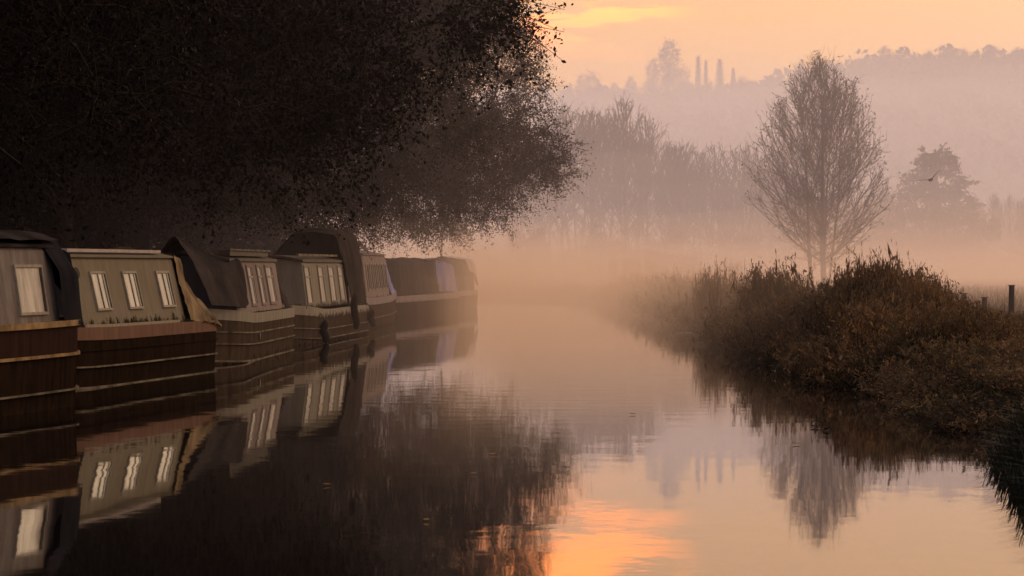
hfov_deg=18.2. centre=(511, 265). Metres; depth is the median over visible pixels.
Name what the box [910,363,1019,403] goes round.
weed clump
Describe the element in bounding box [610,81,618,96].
hill tree
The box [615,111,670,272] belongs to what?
woodland tree
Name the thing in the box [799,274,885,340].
weed clump
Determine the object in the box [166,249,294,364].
narrowboat
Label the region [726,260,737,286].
reed clump
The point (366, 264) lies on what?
window
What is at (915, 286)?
bank bush
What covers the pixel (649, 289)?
reed clump
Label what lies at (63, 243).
broadleaf tree
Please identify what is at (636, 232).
woodland tree
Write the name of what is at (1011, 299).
fence post
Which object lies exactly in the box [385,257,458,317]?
narrowboat
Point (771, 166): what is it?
woodland tree
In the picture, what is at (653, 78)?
hill tree
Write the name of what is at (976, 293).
meadow grass
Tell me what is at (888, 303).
weed clump
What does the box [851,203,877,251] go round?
woodland tree
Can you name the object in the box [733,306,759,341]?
weed clump
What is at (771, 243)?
woodland tree
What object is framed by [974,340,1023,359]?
weed clump
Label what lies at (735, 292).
reed clump
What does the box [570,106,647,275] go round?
woodland tree
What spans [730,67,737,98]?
conifer
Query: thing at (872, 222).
woodland tree
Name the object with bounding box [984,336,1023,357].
weed clump
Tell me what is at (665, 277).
weed clump
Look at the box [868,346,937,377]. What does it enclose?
weed clump
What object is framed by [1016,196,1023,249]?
woodland tree
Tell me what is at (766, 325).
reed clump
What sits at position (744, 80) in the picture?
hill tree
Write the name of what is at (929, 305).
weed clump
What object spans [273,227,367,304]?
tarpaulin
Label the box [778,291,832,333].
weed clump
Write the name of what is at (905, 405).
weed clump
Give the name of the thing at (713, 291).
reed clump
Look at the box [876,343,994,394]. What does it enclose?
weed clump
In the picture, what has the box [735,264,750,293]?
reed clump
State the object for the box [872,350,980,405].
weed clump
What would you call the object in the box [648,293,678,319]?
weed clump
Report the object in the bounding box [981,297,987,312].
fence post
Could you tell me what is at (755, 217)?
woodland tree
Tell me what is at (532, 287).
ground
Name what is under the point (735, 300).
weed clump
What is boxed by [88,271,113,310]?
window
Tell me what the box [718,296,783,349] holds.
weed clump
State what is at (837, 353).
weed clump
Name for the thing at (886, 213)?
woodland tree
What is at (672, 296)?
reed clump
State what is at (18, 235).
tarpaulin
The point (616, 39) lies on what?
sky
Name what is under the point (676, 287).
weed clump
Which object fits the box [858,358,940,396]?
weed clump
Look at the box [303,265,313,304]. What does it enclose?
window
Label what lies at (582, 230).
woodland tree
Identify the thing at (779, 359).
weed clump
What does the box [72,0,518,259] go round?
broadleaf tree
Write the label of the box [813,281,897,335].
weed clump
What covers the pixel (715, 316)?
weed clump
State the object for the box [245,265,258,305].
window
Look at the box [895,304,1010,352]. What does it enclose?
bank bush
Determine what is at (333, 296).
window
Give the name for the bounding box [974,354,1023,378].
weed clump
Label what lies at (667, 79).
hill tree
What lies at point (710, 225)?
woodland tree
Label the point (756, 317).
weed clump
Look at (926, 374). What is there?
weed clump
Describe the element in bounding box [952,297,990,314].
weed clump
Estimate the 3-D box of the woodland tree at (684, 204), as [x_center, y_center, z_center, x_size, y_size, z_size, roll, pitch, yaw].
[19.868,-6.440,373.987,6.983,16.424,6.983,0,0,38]
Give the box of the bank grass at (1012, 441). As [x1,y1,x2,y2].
[960,383,1023,507]
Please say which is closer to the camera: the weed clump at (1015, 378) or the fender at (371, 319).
the weed clump at (1015, 378)
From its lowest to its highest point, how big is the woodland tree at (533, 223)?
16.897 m
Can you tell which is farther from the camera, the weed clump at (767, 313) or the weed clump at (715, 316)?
the weed clump at (715, 316)
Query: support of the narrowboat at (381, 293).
on the water
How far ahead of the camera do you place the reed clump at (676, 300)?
95.36 m
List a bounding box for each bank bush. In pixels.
[694,261,739,324]
[729,250,822,319]
[822,243,892,306]
[831,240,917,305]
[865,251,944,302]
[883,267,965,313]
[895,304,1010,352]
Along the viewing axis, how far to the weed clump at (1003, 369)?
35.82 m
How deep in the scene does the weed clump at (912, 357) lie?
43.43 m
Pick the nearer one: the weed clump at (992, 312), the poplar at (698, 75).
the weed clump at (992, 312)
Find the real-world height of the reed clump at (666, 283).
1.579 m
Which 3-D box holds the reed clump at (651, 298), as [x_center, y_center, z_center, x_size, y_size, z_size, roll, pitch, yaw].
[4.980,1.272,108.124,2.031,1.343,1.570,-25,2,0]
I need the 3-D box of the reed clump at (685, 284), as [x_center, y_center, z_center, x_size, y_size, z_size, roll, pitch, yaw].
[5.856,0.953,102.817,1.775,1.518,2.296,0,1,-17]
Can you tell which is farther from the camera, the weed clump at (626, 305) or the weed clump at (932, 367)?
the weed clump at (626, 305)
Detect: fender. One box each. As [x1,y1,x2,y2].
[319,312,329,342]
[348,284,359,328]
[367,304,375,326]
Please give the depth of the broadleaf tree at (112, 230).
95.37 m
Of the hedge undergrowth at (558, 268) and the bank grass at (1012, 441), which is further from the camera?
the hedge undergrowth at (558, 268)
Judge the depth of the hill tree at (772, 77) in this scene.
942.13 m
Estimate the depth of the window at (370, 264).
90.23 m
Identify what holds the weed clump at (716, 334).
on the ground at (532, 287)
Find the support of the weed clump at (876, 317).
on the ground at (532, 287)
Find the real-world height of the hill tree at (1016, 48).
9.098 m
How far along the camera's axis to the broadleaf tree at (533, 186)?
119.16 m
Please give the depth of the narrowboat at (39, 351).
38.58 m
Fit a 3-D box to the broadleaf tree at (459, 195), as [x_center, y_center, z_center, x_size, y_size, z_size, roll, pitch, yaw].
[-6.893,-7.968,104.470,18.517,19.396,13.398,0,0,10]
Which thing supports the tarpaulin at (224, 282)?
on the narrowboat at (261, 325)
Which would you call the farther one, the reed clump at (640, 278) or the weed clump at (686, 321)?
the reed clump at (640, 278)
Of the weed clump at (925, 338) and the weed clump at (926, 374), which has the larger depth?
the weed clump at (925, 338)
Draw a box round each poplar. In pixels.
[692,56,702,94]
[702,60,708,85]
[713,59,724,90]
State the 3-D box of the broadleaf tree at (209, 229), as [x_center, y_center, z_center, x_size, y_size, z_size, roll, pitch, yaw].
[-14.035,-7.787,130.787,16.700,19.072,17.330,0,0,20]
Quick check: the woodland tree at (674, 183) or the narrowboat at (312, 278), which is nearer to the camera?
the narrowboat at (312, 278)
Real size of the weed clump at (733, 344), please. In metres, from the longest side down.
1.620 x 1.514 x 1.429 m
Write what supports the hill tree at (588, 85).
on the ground at (532, 287)
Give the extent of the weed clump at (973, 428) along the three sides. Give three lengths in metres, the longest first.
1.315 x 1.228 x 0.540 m
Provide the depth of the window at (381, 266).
94.38 m
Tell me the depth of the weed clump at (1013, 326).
47.81 m
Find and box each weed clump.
[615,289,640,308]
[619,290,644,310]
[630,269,664,290]
[640,283,694,318]
[645,269,681,291]
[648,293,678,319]
[654,291,695,325]
[654,292,693,322]
[665,295,697,329]
[666,270,711,296]
[667,277,718,304]
[671,292,704,325]
[675,293,693,316]
[679,282,699,298]
[679,301,730,335]
[693,298,750,344]
[700,303,743,341]
[702,306,749,347]
[714,304,780,353]
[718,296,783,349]
[720,294,752,317]
[728,292,754,317]
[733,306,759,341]
[737,302,794,355]
[739,307,768,342]
[758,339,780,363]
[759,317,817,364]
[763,285,824,327]
[764,333,838,376]
[770,339,781,365]
[773,284,825,328]
[773,336,815,370]
[776,317,825,365]
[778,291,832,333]
[793,267,896,317]
[793,331,892,383]
[794,329,852,376]
[797,327,895,383]
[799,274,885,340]
[799,334,896,387]
[805,310,885,339]
[809,341,885,377]
[811,301,940,351]
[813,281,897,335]
[818,274,932,325]
[825,299,918,343]
[827,268,934,301]
[829,290,955,336]
[830,313,910,354]
[844,336,933,387]
[844,348,934,394]
[846,289,917,322]
[847,336,912,386]
[848,339,907,374]
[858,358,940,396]
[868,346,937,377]
[869,265,961,300]
[870,267,958,300]
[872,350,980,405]
[874,296,965,345]
[876,311,983,358]
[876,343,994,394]
[878,379,974,410]
[879,323,978,356]
[880,341,1016,409]
[881,359,933,398]
[888,382,1000,418]
[893,331,1001,369]
[903,358,1015,392]
[904,324,1001,362]
[904,379,1019,419]
[907,391,1023,432]
[909,313,1022,338]
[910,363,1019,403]
[913,343,1006,374]
[922,354,1019,381]
[925,355,1023,383]
[927,372,1022,409]
[930,272,955,297]
[930,287,979,310]
[931,329,1019,360]
[932,341,1018,370]
[935,397,1023,434]
[937,296,1016,326]
[944,334,1015,360]
[951,348,1023,373]
[951,363,1013,403]
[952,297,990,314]
[958,295,998,318]
[958,306,1008,319]
[960,296,993,312]
[963,329,1023,343]
[967,362,1016,387]
[968,363,1022,389]
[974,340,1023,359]
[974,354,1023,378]
[974,367,1023,396]
[975,362,1023,398]
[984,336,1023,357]
[985,336,1023,351]
[986,383,1023,414]
[991,367,1023,399]
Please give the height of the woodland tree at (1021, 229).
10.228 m
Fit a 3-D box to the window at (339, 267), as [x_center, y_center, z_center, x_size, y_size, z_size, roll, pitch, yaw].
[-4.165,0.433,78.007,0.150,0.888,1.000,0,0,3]
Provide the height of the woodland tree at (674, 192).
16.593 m
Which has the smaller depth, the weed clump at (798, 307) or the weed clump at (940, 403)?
the weed clump at (940, 403)
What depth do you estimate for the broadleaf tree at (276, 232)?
115.25 m
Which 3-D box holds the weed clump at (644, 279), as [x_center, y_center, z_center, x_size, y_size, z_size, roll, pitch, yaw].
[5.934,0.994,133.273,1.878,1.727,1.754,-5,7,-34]
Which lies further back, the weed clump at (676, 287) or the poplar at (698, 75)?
the poplar at (698, 75)
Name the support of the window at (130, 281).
in the narrowboat at (147, 315)
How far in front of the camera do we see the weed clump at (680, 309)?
89.57 m
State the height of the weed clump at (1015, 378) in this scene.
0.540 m
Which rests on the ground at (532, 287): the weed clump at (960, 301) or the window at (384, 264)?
the weed clump at (960, 301)
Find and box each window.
[12,264,48,315]
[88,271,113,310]
[120,271,143,308]
[154,271,176,307]
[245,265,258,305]
[255,265,267,304]
[263,265,277,303]
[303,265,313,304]
[316,265,326,303]
[327,265,336,302]
[336,265,345,301]
[365,263,370,289]
[369,263,374,289]
[372,263,377,289]
[376,263,381,288]
[379,263,384,288]
[383,263,387,288]
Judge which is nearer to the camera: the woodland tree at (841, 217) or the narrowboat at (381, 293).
the narrowboat at (381, 293)
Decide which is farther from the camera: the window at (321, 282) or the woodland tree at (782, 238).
the woodland tree at (782, 238)
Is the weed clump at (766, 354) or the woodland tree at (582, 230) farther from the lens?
the woodland tree at (582, 230)
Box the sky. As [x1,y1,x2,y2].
[411,0,1023,103]
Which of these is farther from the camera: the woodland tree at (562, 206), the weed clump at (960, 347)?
the woodland tree at (562, 206)
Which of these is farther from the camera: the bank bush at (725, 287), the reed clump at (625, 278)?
the reed clump at (625, 278)
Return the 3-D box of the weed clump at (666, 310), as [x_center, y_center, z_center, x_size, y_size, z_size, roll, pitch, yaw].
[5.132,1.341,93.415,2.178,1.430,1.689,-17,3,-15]
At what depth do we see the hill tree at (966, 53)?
931.24 m
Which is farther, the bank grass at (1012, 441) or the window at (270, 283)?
the window at (270, 283)
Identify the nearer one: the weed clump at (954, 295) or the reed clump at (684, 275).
the weed clump at (954, 295)
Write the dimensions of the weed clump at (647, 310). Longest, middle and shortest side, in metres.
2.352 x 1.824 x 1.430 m
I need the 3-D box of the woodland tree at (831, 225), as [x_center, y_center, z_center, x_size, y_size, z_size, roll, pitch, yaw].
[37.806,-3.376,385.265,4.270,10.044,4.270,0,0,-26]
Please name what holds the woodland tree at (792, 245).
on the ground at (532, 287)
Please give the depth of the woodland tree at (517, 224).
387.04 m
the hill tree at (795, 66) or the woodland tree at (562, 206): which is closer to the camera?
the woodland tree at (562, 206)
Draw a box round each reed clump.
[615,283,650,310]
[618,270,654,292]
[619,285,652,311]
[626,272,664,289]
[628,284,666,316]
[630,271,657,286]
[632,286,674,317]
[645,269,686,296]
[651,274,687,293]
[653,280,685,308]
[656,287,696,325]
[658,267,691,294]
[662,263,696,290]
[663,288,692,320]
[670,272,701,296]
[674,295,698,323]
[682,306,718,334]
[692,262,707,330]
[702,261,723,334]
[718,277,787,305]
[724,296,809,356]
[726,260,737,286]
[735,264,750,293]
[774,284,818,318]
[775,288,831,320]
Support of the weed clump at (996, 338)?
on the ground at (532, 287)
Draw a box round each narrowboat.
[0,238,82,415]
[55,246,221,389]
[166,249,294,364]
[268,228,368,344]
[348,251,396,328]
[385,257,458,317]
[425,256,477,309]
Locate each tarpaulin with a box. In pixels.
[0,230,57,240]
[161,236,248,307]
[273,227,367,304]
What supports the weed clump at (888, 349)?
on the ground at (532, 287)
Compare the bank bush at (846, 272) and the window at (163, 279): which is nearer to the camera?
the window at (163, 279)
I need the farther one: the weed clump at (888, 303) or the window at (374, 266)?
the window at (374, 266)
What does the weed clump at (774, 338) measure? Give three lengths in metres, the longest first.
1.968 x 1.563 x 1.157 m
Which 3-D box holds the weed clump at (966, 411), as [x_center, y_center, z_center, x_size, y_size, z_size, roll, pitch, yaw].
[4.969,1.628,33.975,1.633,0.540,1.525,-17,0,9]
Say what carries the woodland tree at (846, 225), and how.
on the ground at (532, 287)
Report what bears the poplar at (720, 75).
on the ground at (532, 287)
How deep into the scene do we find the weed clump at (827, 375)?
46.29 m
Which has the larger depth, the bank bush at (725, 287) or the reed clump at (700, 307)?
the bank bush at (725, 287)
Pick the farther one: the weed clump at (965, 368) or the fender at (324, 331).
the fender at (324, 331)
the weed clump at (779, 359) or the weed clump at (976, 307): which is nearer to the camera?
the weed clump at (779, 359)
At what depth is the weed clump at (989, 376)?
36.66 m
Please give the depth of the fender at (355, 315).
78.65 m
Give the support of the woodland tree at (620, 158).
on the ground at (532, 287)
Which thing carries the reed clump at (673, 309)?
on the ground at (532, 287)
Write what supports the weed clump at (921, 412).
on the ground at (532, 287)
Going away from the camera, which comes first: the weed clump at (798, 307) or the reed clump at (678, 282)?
the weed clump at (798, 307)
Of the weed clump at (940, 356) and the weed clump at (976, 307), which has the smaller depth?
the weed clump at (940, 356)
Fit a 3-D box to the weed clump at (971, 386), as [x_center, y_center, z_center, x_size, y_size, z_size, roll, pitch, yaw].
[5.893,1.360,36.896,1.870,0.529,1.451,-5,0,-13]
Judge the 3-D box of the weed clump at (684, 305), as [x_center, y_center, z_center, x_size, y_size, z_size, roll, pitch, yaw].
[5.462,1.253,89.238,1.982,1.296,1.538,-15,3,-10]
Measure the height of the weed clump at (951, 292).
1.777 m
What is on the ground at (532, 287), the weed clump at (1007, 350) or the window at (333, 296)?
the weed clump at (1007, 350)
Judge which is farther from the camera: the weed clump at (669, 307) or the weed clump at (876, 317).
the weed clump at (669, 307)
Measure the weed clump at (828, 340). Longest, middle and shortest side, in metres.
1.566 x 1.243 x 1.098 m
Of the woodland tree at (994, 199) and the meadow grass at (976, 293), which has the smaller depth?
the meadow grass at (976, 293)
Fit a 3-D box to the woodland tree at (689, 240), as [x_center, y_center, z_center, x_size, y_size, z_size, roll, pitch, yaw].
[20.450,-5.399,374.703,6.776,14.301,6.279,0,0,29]
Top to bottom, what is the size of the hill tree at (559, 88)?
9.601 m
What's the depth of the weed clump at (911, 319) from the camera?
47.10 m
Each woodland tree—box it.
[486,156,533,275]
[509,140,560,275]
[514,140,575,275]
[532,102,617,275]
[535,97,598,274]
[563,102,626,275]
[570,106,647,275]
[592,92,658,275]
[593,134,670,264]
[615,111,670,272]
[633,142,697,275]
[647,136,717,276]
[650,141,706,275]
[663,168,711,275]
[679,156,738,274]
[681,141,756,275]
[701,172,750,275]
[711,137,780,276]
[730,173,778,275]
[741,145,797,262]
[744,174,796,273]
[756,218,788,260]
[766,173,814,269]
[769,200,796,275]
[786,195,818,275]
[811,204,840,272]
[815,192,856,271]
[826,208,851,275]
[829,199,859,260]
[849,196,887,252]
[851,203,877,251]
[868,200,910,249]
[869,183,907,251]
[981,189,1002,254]
[987,198,1005,264]
[1000,194,1020,275]
[1007,198,1023,271]
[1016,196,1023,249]
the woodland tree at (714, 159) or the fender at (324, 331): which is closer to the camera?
the fender at (324, 331)
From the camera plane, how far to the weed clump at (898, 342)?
45.39 m
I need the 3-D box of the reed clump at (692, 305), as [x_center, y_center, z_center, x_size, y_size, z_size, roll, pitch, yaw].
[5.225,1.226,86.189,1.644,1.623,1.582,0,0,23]
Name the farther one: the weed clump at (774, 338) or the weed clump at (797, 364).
the weed clump at (774, 338)
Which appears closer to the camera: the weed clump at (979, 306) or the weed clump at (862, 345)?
the weed clump at (862, 345)
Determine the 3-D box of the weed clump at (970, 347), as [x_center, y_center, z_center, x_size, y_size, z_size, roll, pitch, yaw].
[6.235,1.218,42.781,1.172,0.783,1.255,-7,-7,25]
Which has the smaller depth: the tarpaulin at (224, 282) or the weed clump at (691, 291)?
the tarpaulin at (224, 282)
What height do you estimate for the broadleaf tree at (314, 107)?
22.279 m
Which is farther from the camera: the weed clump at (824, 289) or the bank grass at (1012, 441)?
the weed clump at (824, 289)
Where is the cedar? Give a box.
[854,142,1010,273]
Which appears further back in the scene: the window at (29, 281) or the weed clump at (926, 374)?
the weed clump at (926, 374)
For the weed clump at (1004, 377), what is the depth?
34.89 m
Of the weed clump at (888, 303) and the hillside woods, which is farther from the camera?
the hillside woods
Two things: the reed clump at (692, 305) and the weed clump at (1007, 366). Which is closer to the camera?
the weed clump at (1007, 366)
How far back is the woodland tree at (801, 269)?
389.73 m
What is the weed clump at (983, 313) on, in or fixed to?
on the ground at (532, 287)
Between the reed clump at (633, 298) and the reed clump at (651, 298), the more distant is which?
the reed clump at (633, 298)
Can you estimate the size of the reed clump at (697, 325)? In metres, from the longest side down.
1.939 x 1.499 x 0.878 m
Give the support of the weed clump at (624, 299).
on the ground at (532, 287)
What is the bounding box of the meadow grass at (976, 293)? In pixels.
[564,283,1023,317]
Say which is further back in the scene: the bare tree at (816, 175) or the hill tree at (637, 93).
the hill tree at (637, 93)
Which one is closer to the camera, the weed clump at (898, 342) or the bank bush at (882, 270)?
the weed clump at (898, 342)
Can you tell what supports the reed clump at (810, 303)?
on the ground at (532, 287)
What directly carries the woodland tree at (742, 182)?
on the ground at (532, 287)
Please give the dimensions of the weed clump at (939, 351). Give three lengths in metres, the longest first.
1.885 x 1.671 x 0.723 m
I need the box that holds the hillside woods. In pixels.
[330,43,1023,211]
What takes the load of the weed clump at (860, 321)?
on the ground at (532, 287)
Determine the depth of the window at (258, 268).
62.02 m
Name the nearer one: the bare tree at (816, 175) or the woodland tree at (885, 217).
the bare tree at (816, 175)
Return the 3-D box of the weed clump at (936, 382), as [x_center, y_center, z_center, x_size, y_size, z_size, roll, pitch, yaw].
[5.285,1.569,39.258,2.102,0.714,1.669,-21,3,-7]
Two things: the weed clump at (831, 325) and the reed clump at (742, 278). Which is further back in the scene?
the reed clump at (742, 278)
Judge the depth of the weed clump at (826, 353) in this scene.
48.40 m
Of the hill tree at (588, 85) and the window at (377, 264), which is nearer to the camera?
the window at (377, 264)
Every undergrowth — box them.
[0,130,369,254]
[438,221,1023,276]
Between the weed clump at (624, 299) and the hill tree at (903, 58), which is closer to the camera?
the weed clump at (624, 299)
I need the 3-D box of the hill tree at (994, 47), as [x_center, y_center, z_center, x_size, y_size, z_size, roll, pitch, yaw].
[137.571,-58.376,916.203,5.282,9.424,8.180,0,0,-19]
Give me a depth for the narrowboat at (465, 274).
129.73 m
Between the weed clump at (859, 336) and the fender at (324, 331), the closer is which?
the weed clump at (859, 336)
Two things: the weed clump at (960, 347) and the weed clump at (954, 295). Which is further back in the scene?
the weed clump at (954, 295)
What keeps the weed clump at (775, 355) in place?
on the ground at (532, 287)
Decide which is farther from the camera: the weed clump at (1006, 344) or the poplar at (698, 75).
the poplar at (698, 75)
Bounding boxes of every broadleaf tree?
[0,0,270,241]
[0,0,384,247]
[0,0,573,245]
[0,1,258,223]
[0,1,391,251]
[2,160,208,248]
[14,78,354,250]
[24,153,363,246]
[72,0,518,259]
[207,0,593,261]
[265,0,595,262]
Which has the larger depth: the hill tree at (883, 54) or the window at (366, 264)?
the hill tree at (883, 54)
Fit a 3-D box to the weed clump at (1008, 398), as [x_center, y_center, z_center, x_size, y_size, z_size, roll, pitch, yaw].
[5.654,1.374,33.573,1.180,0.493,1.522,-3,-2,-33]
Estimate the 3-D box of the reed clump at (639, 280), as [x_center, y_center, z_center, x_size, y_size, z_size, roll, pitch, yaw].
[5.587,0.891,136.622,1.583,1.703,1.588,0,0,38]
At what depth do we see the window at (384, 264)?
95.73 m
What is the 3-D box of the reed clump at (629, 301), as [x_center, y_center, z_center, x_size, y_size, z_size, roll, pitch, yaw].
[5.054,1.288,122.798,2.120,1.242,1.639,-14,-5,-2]
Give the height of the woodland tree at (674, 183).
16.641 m
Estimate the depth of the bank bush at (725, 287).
81.81 m
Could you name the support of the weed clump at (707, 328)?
on the ground at (532, 287)
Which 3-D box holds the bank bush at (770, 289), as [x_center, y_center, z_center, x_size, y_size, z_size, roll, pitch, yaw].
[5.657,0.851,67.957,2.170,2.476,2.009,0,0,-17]
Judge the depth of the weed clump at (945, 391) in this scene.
38.39 m
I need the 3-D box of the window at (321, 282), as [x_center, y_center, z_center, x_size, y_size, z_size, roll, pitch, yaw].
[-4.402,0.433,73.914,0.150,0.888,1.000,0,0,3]
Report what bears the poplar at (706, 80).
on the ground at (532, 287)
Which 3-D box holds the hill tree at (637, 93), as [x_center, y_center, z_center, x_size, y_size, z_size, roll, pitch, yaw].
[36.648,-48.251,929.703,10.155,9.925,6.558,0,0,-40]
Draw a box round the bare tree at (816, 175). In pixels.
[741,45,896,287]
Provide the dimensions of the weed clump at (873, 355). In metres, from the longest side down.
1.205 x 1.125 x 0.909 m
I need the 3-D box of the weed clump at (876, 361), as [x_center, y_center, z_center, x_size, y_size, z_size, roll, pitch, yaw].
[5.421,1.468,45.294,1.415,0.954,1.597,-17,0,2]
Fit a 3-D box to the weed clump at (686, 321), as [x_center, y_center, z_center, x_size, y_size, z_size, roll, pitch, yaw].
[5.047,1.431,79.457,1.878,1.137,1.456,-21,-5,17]
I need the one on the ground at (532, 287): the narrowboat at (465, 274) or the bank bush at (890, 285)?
the bank bush at (890, 285)
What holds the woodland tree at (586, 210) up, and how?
on the ground at (532, 287)
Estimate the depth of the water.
27.60 m
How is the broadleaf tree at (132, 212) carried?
on the ground at (532, 287)
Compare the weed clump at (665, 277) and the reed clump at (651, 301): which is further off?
the weed clump at (665, 277)
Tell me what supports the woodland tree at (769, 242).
on the ground at (532, 287)
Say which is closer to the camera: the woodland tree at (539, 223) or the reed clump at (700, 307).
the reed clump at (700, 307)
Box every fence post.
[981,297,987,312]
[1008,285,1014,313]
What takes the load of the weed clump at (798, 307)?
on the ground at (532, 287)
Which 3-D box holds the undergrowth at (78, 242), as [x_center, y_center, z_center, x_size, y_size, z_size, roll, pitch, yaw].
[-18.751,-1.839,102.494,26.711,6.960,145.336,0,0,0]
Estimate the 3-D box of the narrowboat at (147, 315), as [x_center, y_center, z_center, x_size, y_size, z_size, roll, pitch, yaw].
[-6.503,0.945,49.203,2.238,2.509,10.974,0,0,8]
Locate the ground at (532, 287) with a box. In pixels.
[182,77,1023,482]
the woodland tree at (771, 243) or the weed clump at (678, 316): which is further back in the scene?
the woodland tree at (771, 243)
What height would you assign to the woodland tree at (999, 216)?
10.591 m
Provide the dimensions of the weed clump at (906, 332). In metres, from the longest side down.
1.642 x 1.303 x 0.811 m
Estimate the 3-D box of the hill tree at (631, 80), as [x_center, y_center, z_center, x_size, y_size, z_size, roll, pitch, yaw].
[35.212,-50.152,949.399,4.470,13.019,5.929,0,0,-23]
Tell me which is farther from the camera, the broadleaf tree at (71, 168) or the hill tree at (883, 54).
the hill tree at (883, 54)
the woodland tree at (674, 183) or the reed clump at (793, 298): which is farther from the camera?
the woodland tree at (674, 183)
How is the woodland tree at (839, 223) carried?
on the ground at (532, 287)
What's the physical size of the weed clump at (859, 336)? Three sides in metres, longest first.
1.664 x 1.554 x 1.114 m
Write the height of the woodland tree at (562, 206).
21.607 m
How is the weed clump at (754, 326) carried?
on the ground at (532, 287)
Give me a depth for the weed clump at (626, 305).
123.77 m
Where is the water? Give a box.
[0,297,1023,575]
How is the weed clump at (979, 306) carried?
on the ground at (532, 287)
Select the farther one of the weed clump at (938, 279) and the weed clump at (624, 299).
the weed clump at (624, 299)
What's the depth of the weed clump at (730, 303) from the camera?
75.43 m
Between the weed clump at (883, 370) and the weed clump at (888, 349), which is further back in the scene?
the weed clump at (888, 349)
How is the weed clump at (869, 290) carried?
on the ground at (532, 287)
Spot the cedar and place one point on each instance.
(949, 217)
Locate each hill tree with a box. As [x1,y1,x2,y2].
[555,85,582,111]
[575,69,602,98]
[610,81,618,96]
[622,83,648,100]
[624,75,637,89]
[642,57,661,89]
[654,36,685,89]
[673,64,692,90]
[737,76,752,93]
[760,74,775,95]
[794,60,805,70]
[877,45,894,78]
[893,50,914,74]
[937,43,967,76]
[959,47,976,60]
[981,45,1001,65]
[1011,47,1021,73]
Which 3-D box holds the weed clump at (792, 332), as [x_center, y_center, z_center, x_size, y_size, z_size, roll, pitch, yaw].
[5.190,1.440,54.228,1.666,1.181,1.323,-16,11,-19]
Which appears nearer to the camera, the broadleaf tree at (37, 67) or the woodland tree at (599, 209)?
the broadleaf tree at (37, 67)
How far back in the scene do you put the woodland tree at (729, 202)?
363.77 m
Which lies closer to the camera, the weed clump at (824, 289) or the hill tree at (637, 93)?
the weed clump at (824, 289)
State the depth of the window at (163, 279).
50.39 m
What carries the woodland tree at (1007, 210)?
on the ground at (532, 287)
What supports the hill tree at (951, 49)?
on the ground at (532, 287)
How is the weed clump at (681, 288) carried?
on the ground at (532, 287)
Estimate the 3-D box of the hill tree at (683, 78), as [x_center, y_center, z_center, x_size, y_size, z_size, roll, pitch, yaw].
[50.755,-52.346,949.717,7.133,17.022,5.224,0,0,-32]
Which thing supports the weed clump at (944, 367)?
on the ground at (532, 287)

